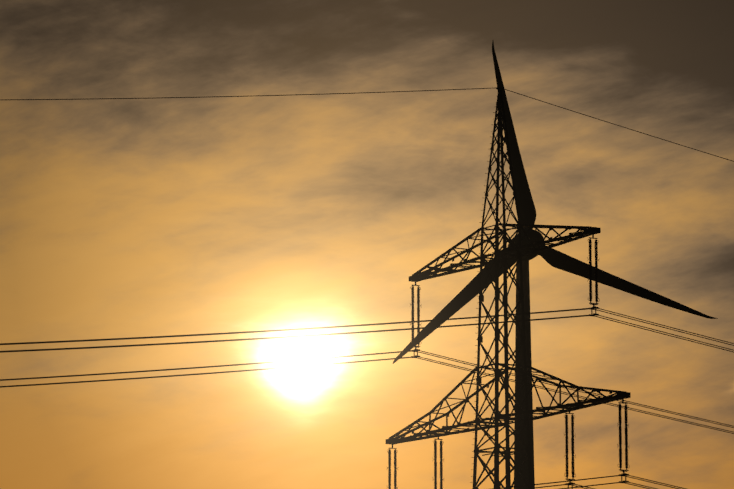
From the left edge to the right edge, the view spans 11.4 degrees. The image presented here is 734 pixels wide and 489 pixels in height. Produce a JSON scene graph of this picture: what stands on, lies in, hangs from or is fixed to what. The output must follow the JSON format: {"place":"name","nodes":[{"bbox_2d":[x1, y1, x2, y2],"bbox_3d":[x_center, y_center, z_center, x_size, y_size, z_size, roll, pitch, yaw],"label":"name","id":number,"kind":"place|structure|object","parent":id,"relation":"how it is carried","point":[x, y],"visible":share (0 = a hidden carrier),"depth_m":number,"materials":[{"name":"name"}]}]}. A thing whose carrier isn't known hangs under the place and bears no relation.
{"place":"outdoors","nodes":[
{"label":"outdoors","id":0,"kind":"place"},
{"bbox_2d":[0,0,733,488],"label":"sky","id":1,"kind":"structure","parent":0,"point":[156,215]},
{"bbox_2d":[388,241,627,488],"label":"pylon insulators","id":2,"kind":"object","parent":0,"point":[566,418],"visible":0.96,"depth_m":215.89,"materials":[{"name":"black ceramic"}]},
{"bbox_2d":[514,260,534,488],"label":"turbine tower","id":3,"kind":"structure","parent":0,"point":[519,481],"depth_m":735.63,"materials":[{"name":"black metal"}]},
{"bbox_2d":[393,42,717,363],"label":"turbine rotor nacelle","id":4,"kind":"object","parent":3,"relation":"on","point":[467,293],"visible":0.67,"depth_m":739.90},
{"label":"ground","id":5,"kind":"structure","parent":0,"visible":0},
{"bbox_2d":[386,87,630,488],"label":"pylon steel","id":6,"kind":"object","parent":5,"relation":"on","point":[484,262],"visible":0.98,"depth_m":223.39,"materials":[{"name":"black metal"}]},
{"bbox_2d":[0,87,733,488],"bbox_3d":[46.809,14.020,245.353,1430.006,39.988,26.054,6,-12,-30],"label":"conductors","id":7,"kind":"object","parent":6,"relation":"attached to","point":[372,331],"visible":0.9,"depth_m":216.17,"materials":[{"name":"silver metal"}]}
]}

